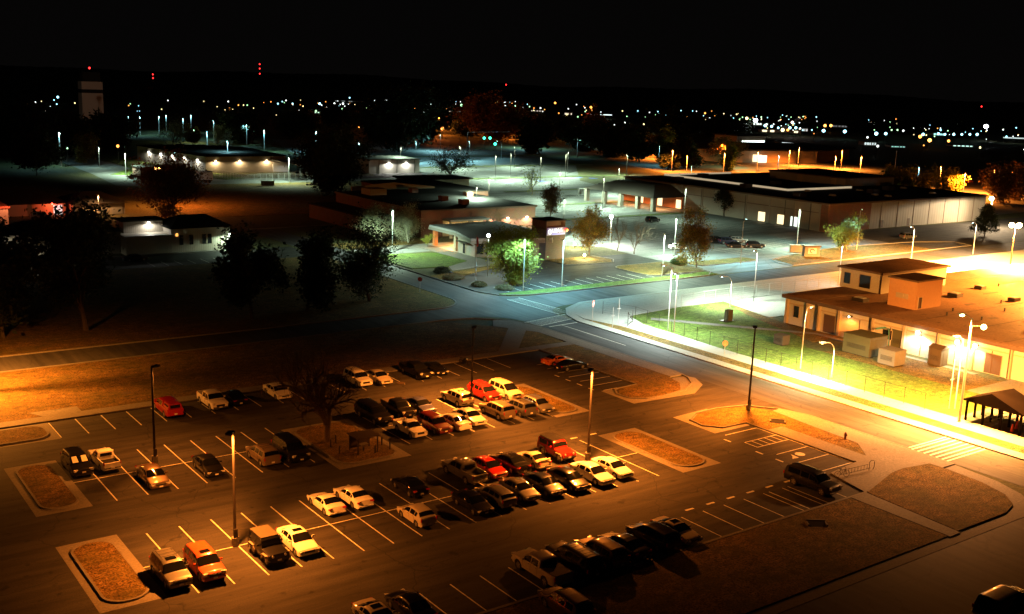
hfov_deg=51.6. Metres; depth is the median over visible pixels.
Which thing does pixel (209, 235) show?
window
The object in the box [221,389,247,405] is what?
parked car
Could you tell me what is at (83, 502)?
traffic island apron
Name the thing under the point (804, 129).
distant building
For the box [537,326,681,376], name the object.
roadside pavement
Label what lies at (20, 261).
evergreen tree
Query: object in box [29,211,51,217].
distant car
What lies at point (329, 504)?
parked coupe
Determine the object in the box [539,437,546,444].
window
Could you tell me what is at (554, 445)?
parked offroader
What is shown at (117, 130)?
dark tree
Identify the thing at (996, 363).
door
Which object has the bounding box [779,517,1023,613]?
service road
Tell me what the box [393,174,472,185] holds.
flat building
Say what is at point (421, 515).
parked hatchback
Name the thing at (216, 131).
bare tree
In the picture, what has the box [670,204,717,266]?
broadleaf tree
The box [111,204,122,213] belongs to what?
garage door
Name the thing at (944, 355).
door
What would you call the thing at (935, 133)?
distant building
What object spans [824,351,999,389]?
dirt patch
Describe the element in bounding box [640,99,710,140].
dark tree
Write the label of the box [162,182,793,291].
stall markings
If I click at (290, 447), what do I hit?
parked car
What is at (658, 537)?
parked minivan
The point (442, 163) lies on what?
bare tree
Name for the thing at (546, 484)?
parked car
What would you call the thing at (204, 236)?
window
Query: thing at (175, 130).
bare tree
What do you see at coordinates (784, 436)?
entrance kerb
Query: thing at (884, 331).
window
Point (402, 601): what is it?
parked car
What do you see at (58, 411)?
pavement pad
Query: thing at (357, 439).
smoking shelter
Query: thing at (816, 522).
drain inlet
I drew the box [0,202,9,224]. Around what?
edge building
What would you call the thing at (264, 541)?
parked offroader
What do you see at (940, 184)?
broadleaf tree
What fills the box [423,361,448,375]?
parked coupe
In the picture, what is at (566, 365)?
parked coupe
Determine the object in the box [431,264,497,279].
hedge bed
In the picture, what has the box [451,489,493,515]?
parked car
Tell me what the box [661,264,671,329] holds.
street lamp
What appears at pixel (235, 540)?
lamp post
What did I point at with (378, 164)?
pale flat building
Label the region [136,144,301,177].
warehouse
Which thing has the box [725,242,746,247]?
distant car
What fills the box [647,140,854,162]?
orange lit shops
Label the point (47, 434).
traffic island kerb
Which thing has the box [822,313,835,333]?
door
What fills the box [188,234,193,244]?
window
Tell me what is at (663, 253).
lamp post
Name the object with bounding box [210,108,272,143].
dark tree
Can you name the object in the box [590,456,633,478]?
parked car
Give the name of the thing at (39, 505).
traffic island kerb
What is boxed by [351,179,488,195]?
brick wing
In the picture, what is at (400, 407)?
parked pickup
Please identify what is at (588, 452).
lamp post
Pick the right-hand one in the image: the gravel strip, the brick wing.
the gravel strip
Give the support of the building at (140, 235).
on the ground at (196, 103)
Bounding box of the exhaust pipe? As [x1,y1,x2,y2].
[876,327,889,345]
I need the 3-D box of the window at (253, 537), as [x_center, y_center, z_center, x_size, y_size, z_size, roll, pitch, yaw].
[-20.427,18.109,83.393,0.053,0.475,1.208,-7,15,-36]
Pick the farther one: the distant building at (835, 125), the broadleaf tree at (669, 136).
the distant building at (835, 125)
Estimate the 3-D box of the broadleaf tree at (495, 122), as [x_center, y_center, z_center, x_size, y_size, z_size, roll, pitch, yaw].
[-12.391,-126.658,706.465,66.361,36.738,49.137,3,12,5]
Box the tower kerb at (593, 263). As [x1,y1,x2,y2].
[564,255,613,264]
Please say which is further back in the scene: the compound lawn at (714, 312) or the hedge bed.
the hedge bed
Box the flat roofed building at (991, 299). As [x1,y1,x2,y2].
[782,264,1023,381]
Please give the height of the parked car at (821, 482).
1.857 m
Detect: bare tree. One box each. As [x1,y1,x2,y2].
[155,113,193,143]
[210,123,238,144]
[259,327,365,441]
[349,202,389,242]
[382,197,424,242]
[425,143,484,174]
[477,207,507,222]
[516,163,549,194]
[608,209,630,250]
[619,208,657,253]
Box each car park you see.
[0,350,861,613]
[32,247,302,275]
[272,139,686,218]
[364,211,888,273]
[443,254,692,294]
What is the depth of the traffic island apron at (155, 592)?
78.72 m
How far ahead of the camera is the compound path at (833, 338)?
169.49 m
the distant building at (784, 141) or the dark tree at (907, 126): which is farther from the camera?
the dark tree at (907, 126)
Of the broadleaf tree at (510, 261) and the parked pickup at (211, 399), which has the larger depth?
the broadleaf tree at (510, 261)
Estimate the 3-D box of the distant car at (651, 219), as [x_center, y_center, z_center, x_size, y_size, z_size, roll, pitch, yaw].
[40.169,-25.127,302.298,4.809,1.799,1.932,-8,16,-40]
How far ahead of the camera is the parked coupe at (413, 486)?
96.45 m
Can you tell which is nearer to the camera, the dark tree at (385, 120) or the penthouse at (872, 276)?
the penthouse at (872, 276)
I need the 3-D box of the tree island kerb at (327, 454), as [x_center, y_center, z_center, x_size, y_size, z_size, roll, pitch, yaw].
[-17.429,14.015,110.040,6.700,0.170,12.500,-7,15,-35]
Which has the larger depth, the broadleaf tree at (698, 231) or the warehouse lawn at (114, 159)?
the warehouse lawn at (114, 159)
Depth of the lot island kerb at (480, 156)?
548.20 m
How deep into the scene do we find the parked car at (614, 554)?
83.04 m
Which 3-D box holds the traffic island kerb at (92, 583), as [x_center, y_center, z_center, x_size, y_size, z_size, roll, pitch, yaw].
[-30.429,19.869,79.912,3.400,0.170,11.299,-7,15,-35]
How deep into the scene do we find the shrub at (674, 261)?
229.77 m
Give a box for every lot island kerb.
[405,155,537,156]
[433,164,557,167]
[469,174,633,179]
[503,189,592,192]
[543,201,634,205]
[566,212,685,220]
[688,257,756,265]
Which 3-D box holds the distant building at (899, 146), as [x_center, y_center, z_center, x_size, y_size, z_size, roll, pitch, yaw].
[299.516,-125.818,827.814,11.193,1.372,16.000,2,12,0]
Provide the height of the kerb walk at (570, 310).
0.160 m
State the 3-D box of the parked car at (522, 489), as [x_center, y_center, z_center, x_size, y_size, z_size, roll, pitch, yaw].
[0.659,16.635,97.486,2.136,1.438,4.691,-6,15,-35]
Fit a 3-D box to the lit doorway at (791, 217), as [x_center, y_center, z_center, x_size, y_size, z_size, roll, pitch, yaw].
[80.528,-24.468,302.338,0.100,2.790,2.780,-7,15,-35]
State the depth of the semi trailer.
365.52 m
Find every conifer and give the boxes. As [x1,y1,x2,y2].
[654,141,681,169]
[674,136,705,167]
[967,203,1000,235]
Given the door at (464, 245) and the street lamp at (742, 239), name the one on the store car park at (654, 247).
the street lamp at (742, 239)
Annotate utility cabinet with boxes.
[719,309,733,321]
[773,333,789,345]
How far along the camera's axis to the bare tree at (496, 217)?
258.82 m
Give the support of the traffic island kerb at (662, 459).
on the traffic island apron at (708, 461)
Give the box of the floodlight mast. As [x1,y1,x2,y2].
[1009,223,1021,264]
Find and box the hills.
[0,65,1023,111]
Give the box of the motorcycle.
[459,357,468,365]
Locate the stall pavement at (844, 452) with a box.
[769,426,901,472]
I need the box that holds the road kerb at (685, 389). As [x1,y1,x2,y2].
[0,318,692,398]
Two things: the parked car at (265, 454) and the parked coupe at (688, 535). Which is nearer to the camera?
the parked coupe at (688, 535)
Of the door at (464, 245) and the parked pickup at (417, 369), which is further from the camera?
the door at (464, 245)
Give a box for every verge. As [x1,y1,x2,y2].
[500,272,716,295]
[590,320,1023,453]
[776,243,929,264]
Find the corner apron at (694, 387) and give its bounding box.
[602,376,702,403]
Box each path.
[249,224,335,229]
[498,327,526,351]
[651,318,977,374]
[851,493,960,536]
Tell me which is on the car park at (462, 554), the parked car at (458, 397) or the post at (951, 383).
the parked car at (458, 397)
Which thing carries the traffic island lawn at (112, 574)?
on the traffic island apron at (155, 592)
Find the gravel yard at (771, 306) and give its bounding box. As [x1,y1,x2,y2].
[724,263,1023,317]
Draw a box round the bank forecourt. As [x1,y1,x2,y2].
[449,261,486,270]
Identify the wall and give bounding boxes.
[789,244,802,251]
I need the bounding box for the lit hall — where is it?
[713,133,767,141]
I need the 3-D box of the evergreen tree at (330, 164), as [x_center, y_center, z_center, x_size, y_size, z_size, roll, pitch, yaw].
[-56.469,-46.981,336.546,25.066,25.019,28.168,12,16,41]
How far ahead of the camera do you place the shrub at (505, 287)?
194.62 m
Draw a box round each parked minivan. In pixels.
[60,446,93,476]
[487,377,523,399]
[625,521,682,553]
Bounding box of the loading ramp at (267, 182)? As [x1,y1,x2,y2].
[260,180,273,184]
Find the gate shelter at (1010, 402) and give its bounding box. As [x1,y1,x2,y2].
[963,388,1023,435]
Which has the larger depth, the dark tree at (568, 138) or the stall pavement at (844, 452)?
the dark tree at (568, 138)
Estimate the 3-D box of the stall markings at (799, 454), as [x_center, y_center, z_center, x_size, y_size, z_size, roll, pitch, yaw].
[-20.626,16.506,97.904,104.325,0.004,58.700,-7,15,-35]
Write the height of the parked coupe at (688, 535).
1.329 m
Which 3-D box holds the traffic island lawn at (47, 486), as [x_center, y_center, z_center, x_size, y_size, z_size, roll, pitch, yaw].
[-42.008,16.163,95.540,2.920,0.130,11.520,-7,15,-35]
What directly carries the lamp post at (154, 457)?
on the car park at (462, 554)
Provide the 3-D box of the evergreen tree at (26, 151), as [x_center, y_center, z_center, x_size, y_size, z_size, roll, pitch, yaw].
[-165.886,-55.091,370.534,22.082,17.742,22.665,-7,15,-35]
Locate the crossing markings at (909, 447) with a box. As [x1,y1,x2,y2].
[507,298,985,460]
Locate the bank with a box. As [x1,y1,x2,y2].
[428,221,552,257]
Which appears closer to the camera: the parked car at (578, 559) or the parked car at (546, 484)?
the parked car at (578, 559)
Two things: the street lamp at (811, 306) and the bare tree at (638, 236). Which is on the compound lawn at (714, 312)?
the street lamp at (811, 306)
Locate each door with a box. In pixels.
[53,204,62,214]
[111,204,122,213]
[462,243,465,253]
[657,198,661,205]
[676,200,680,208]
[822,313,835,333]
[874,340,880,354]
[897,353,901,364]
[917,297,922,308]
[942,352,945,364]
[983,352,1002,375]
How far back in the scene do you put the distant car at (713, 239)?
264.87 m
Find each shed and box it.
[131,165,181,175]
[927,343,949,366]
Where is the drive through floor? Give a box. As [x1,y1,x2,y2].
[426,242,457,251]
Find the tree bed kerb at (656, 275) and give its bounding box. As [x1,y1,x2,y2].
[615,261,703,275]
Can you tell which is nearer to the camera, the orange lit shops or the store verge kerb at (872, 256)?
the store verge kerb at (872, 256)
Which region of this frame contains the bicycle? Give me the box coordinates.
[834,467,849,476]
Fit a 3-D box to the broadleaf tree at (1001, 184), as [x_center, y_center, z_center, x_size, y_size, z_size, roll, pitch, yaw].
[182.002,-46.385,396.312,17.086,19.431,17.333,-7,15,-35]
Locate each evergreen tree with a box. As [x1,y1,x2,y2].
[0,216,64,337]
[2,124,72,175]
[20,190,123,330]
[206,220,293,318]
[284,123,376,195]
[293,224,343,312]
[325,202,409,302]
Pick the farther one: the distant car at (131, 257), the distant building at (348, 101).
the distant building at (348, 101)
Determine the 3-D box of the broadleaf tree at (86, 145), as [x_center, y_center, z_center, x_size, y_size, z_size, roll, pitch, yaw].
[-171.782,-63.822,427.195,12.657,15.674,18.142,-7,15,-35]
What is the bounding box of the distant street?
[593,153,1023,214]
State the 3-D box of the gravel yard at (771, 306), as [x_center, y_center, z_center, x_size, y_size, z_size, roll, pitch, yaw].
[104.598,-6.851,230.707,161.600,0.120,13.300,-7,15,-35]
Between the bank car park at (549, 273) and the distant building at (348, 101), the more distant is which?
the distant building at (348, 101)
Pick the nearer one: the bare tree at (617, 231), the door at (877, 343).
the door at (877, 343)
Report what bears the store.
on the ground at (196, 103)
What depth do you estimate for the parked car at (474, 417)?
117.19 m
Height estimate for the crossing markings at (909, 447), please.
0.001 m
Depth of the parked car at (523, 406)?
120.38 m
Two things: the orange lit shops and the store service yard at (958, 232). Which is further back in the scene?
the orange lit shops
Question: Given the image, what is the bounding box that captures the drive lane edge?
[354,245,418,251]
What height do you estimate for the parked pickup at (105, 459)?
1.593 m
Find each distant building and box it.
[335,100,368,102]
[751,122,767,124]
[758,128,801,132]
[774,141,798,142]
[797,127,807,131]
[828,124,847,126]
[858,140,877,145]
[885,144,904,147]
[926,132,944,135]
[946,144,974,146]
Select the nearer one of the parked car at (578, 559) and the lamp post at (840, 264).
the parked car at (578, 559)
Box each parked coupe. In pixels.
[307,491,345,515]
[351,597,395,613]
[390,475,429,497]
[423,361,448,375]
[516,450,551,468]
[541,354,573,365]
[554,359,587,371]
[650,516,702,544]
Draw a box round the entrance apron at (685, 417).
[673,409,748,432]
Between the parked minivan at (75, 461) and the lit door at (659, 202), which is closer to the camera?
the parked minivan at (75, 461)
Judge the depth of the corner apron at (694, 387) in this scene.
132.88 m
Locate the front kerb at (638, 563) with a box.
[476,491,867,613]
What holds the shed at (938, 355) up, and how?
on the compound path at (833, 338)
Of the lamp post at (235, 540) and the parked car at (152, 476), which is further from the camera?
the parked car at (152, 476)
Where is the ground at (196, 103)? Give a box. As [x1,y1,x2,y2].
[0,75,1023,530]
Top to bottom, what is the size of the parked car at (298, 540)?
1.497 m
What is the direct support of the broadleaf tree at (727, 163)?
on the ground at (196, 103)
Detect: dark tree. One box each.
[81,107,146,152]
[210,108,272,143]
[345,79,460,151]
[413,104,448,144]
[446,114,487,136]
[491,105,549,117]
[511,109,558,153]
[555,119,599,151]
[571,117,651,157]
[616,131,664,161]
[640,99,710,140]
[709,109,752,132]
[839,115,889,132]
[889,117,927,134]
[938,119,973,137]
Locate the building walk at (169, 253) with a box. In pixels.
[97,250,225,258]
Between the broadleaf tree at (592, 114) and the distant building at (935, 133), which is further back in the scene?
the distant building at (935, 133)
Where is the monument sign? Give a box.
[801,244,821,256]
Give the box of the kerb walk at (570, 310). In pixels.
[566,250,1023,460]
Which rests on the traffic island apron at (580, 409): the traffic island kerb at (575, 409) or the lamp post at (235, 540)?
the traffic island kerb at (575, 409)
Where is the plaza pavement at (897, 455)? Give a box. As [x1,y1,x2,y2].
[773,409,954,467]
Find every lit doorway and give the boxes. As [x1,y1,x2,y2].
[757,211,765,221]
[777,214,784,223]
[790,216,797,226]
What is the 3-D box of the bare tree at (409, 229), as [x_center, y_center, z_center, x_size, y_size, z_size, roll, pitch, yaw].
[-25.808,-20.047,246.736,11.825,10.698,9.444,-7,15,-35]
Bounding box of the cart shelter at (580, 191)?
[577,188,583,195]
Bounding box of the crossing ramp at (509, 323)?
[493,320,537,331]
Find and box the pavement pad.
[30,406,80,416]
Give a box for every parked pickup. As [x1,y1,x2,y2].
[88,447,120,470]
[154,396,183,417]
[196,389,227,410]
[380,397,416,417]
[392,416,427,438]
[398,360,432,379]
[441,457,488,484]
[511,547,573,586]
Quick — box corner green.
[868,463,1012,531]
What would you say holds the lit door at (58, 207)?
in the red lit building at (18, 200)
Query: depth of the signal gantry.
549.68 m
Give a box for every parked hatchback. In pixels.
[397,503,437,527]
[472,455,507,478]
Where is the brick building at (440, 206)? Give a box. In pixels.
[308,187,536,238]
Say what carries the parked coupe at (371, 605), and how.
on the car park at (462, 554)
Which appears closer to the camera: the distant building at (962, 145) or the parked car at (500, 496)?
the parked car at (500, 496)
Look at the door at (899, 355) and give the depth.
148.97 m
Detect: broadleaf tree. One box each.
[69,130,100,162]
[123,141,213,218]
[184,121,203,144]
[420,232,435,244]
[446,88,540,140]
[475,217,542,285]
[540,179,563,215]
[570,203,615,255]
[581,103,608,126]
[647,124,677,157]
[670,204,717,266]
[706,133,748,162]
[713,183,735,216]
[718,143,738,170]
[824,211,868,250]
[879,162,907,184]
[894,164,919,186]
[911,166,943,188]
[932,167,956,189]
[943,166,970,191]
[977,161,1022,203]
[1007,161,1023,200]
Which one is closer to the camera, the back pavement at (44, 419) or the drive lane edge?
the back pavement at (44, 419)
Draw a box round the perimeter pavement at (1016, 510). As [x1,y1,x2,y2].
[747,465,1023,613]
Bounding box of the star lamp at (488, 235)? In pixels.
[487,234,489,276]
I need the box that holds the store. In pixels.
[623,171,987,232]
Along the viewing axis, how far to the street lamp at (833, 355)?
141.51 m
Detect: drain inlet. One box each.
[770,418,785,423]
[805,519,827,526]
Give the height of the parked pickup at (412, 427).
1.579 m
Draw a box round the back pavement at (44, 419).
[0,342,572,428]
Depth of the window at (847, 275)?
182.81 m
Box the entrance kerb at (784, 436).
[689,405,908,461]
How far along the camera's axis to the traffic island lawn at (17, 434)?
108.60 m
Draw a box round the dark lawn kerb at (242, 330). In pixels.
[0,259,456,356]
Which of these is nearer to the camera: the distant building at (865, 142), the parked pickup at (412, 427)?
the parked pickup at (412, 427)
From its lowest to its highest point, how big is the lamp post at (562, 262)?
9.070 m
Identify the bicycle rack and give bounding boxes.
[841,460,874,474]
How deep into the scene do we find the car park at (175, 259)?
213.74 m
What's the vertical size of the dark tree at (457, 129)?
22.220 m
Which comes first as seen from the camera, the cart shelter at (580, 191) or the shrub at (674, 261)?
the shrub at (674, 261)
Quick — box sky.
[0,0,1023,101]
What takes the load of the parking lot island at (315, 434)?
on the tree island apron at (400, 453)
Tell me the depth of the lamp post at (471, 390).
123.00 m
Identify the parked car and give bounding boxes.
[135,463,170,489]
[149,547,192,589]
[182,540,226,582]
[191,453,224,476]
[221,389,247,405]
[246,442,280,466]
[263,382,290,399]
[271,432,309,463]
[276,524,319,556]
[333,485,373,508]
[342,366,372,387]
[354,398,392,424]
[365,369,392,384]
[384,589,437,613]
[404,396,436,413]
[417,410,452,434]
[440,388,473,406]
[442,412,471,430]
[451,407,486,425]
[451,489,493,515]
[467,379,501,402]
[474,484,517,508]
[479,400,516,419]
[488,452,531,473]
[498,477,540,501]
[505,397,536,416]
[521,393,554,412]
[522,471,566,496]
[537,585,595,613]
[544,540,605,578]
[546,466,591,491]
[569,460,615,485]
[574,535,630,569]
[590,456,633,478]
[597,531,651,560]
[783,462,842,495]
[972,584,1023,613]
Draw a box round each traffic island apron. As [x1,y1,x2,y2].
[0,423,60,447]
[4,460,92,516]
[55,535,166,613]
[515,384,588,416]
[598,428,719,472]
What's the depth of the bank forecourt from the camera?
218.59 m
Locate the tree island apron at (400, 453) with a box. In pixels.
[281,419,410,469]
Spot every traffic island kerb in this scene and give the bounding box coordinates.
[0,426,48,445]
[16,464,78,509]
[71,541,149,602]
[520,386,576,412]
[613,431,704,466]
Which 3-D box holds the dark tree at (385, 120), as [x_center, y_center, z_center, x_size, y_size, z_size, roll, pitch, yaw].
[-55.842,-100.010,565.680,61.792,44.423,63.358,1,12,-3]
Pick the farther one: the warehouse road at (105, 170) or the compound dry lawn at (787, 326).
the warehouse road at (105, 170)
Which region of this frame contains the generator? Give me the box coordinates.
[877,346,905,366]
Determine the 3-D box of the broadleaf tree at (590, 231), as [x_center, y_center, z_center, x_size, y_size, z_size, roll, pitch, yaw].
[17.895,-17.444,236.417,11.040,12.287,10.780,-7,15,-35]
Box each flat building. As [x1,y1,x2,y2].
[355,155,420,173]
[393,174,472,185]
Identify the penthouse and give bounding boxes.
[837,258,951,293]
[887,272,945,309]
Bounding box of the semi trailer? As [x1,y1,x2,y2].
[196,171,212,182]
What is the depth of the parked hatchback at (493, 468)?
101.73 m
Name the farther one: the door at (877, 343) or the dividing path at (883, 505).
the door at (877, 343)
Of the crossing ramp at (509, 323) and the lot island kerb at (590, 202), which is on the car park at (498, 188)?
the lot island kerb at (590, 202)
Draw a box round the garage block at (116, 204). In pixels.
[57,191,127,214]
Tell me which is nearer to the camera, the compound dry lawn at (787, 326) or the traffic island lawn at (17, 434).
the traffic island lawn at (17, 434)
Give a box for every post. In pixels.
[57,132,61,165]
[151,364,159,463]
[225,430,238,546]
[390,209,392,251]
[469,325,476,406]
[522,237,525,290]
[561,239,564,285]
[585,368,593,459]
[662,233,665,275]
[746,325,756,410]
[838,244,843,285]
[948,360,954,408]
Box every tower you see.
[78,67,103,118]
[531,216,567,259]
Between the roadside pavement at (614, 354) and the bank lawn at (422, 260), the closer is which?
the roadside pavement at (614, 354)
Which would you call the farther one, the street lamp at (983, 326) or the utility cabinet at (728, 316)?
the utility cabinet at (728, 316)
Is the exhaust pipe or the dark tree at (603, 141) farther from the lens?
the dark tree at (603, 141)
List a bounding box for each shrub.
[433,266,450,273]
[442,273,465,280]
[471,281,486,286]
[494,284,514,290]
[670,257,687,264]
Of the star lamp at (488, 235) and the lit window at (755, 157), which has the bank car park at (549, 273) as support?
the star lamp at (488, 235)
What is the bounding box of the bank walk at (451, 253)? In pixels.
[409,243,495,265]
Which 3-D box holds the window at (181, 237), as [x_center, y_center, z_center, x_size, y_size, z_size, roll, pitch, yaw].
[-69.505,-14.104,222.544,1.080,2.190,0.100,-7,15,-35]
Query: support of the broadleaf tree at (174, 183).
on the ground at (196, 103)
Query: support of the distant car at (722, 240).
on the store car park at (654, 247)
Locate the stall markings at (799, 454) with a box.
[48,358,851,613]
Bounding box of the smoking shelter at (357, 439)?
[347,429,380,454]
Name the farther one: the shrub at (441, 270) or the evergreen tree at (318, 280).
the shrub at (441, 270)
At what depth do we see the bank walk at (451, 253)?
232.91 m
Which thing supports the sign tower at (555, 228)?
on the ground at (196, 103)
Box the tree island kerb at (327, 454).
[294,422,396,463]
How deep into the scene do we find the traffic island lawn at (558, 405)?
126.54 m
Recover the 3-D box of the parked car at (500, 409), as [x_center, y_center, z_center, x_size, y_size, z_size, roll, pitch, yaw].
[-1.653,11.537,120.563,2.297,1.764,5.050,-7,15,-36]
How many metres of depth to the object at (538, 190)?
379.85 m
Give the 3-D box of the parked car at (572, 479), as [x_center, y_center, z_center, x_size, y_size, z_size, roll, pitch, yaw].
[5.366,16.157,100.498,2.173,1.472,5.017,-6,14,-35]
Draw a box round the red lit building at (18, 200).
[0,187,67,216]
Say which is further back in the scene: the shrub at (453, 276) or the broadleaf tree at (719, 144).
the broadleaf tree at (719, 144)
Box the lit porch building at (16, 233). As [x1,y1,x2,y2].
[2,225,20,241]
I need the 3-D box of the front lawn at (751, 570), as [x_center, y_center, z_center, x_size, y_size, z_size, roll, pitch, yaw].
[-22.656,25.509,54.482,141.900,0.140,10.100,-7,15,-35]
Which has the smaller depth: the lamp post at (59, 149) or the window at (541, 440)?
the window at (541, 440)
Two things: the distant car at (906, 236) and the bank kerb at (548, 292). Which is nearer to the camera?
the bank kerb at (548, 292)
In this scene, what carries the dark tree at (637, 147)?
on the ground at (196, 103)
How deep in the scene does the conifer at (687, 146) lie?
513.31 m
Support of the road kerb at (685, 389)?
on the ground at (196, 103)
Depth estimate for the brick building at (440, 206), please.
271.72 m
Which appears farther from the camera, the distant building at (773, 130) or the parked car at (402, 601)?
the distant building at (773, 130)
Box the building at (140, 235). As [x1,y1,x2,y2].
[6,214,231,254]
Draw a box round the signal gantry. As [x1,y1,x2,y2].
[467,131,509,154]
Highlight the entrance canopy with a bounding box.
[583,179,686,211]
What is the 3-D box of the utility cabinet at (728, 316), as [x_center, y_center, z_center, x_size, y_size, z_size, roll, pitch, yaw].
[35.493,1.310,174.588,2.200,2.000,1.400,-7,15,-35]
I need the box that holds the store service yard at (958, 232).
[845,217,1023,250]
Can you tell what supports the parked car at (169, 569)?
on the car park at (462, 554)
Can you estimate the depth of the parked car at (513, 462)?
103.09 m
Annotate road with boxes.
[0,194,1023,486]
[57,154,382,185]
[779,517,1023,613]
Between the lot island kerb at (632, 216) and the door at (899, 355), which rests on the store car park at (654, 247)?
the lot island kerb at (632, 216)
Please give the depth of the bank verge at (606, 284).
203.28 m
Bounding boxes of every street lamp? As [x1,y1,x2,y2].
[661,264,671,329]
[672,272,677,331]
[719,276,731,306]
[740,218,747,264]
[752,250,757,300]
[800,305,813,368]
[819,342,834,376]
[953,335,963,408]
[958,313,986,421]
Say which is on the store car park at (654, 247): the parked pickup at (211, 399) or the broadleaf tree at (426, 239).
the broadleaf tree at (426, 239)
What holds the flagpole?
on the bank car park at (549, 273)
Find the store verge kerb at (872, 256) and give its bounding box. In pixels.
[771,241,971,265]
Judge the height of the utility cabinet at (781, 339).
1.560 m
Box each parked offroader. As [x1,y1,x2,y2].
[248,524,290,565]
[537,432,576,462]
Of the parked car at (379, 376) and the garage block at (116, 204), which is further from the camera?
the garage block at (116, 204)
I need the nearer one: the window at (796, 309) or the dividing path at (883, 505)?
the dividing path at (883, 505)
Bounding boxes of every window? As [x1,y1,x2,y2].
[179,235,183,244]
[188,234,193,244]
[201,233,206,243]
[207,233,211,243]
[249,532,255,541]
[477,244,483,253]
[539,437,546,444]
[752,155,757,161]
[758,155,766,162]
[792,305,799,317]
[843,271,851,283]
[858,274,871,288]
[882,328,892,339]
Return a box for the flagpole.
[475,236,478,280]
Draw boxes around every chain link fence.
[220,172,310,180]
[602,302,946,411]
[681,275,839,305]
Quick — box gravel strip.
[574,251,1023,446]
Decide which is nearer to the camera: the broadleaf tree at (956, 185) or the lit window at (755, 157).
the broadleaf tree at (956, 185)
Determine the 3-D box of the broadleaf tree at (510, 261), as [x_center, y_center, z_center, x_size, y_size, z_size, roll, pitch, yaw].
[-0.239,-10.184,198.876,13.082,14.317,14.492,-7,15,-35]
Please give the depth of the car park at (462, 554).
95.97 m
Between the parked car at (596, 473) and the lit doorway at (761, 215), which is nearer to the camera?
the parked car at (596, 473)
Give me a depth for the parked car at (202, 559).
79.29 m
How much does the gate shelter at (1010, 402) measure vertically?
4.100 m
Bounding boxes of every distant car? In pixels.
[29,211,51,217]
[122,253,148,261]
[645,216,659,222]
[668,243,686,249]
[707,236,718,242]
[718,237,738,243]
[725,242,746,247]
[729,236,747,242]
[745,240,764,247]
[899,233,915,239]
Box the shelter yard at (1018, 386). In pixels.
[956,379,1023,436]
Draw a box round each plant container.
[842,329,888,357]
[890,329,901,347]
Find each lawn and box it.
[0,257,454,355]
[0,322,563,422]
[0,427,46,443]
[18,465,75,507]
[73,542,146,599]
[92,152,241,179]
[155,182,360,216]
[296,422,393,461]
[334,238,432,248]
[379,253,465,268]
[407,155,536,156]
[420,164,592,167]
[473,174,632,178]
[485,498,946,613]
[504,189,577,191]
[516,386,574,411]
[542,344,680,397]
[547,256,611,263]
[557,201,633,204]
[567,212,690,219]
[615,432,702,464]
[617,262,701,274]
[633,301,989,416]
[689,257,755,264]
[693,406,798,429]
[726,302,839,341]
[783,422,864,454]
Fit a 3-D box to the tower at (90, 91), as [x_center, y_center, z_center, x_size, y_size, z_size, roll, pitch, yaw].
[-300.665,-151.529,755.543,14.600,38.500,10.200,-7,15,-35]
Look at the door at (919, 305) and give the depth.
165.78 m
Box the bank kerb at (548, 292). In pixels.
[301,236,710,295]
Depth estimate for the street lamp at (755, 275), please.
191.11 m
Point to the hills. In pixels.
(735, 94)

